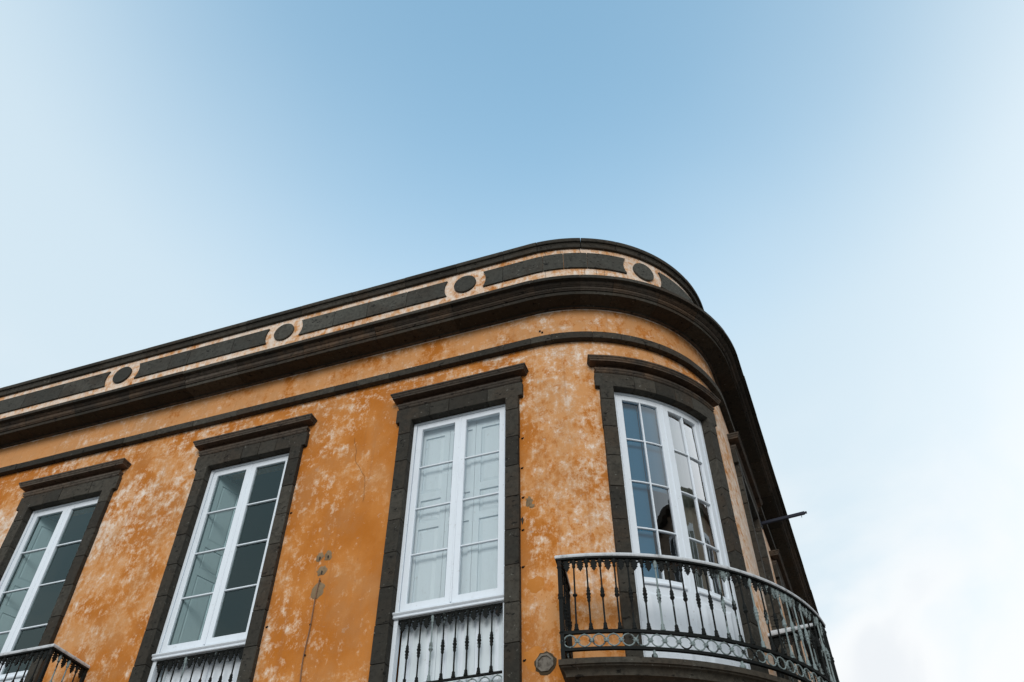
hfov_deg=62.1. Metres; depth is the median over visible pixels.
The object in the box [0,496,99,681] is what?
window
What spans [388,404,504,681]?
window
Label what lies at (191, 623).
window
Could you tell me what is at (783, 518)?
steel arm
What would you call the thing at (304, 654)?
cable
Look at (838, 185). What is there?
sky
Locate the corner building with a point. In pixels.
(546, 460)
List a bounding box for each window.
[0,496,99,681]
[147,453,288,681]
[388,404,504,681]
[614,392,750,668]
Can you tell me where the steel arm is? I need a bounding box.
[759,511,806,529]
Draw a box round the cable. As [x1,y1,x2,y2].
[300,578,319,681]
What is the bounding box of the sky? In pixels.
[0,0,1023,681]
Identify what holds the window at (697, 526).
in the corner building
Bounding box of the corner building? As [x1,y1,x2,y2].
[0,238,839,681]

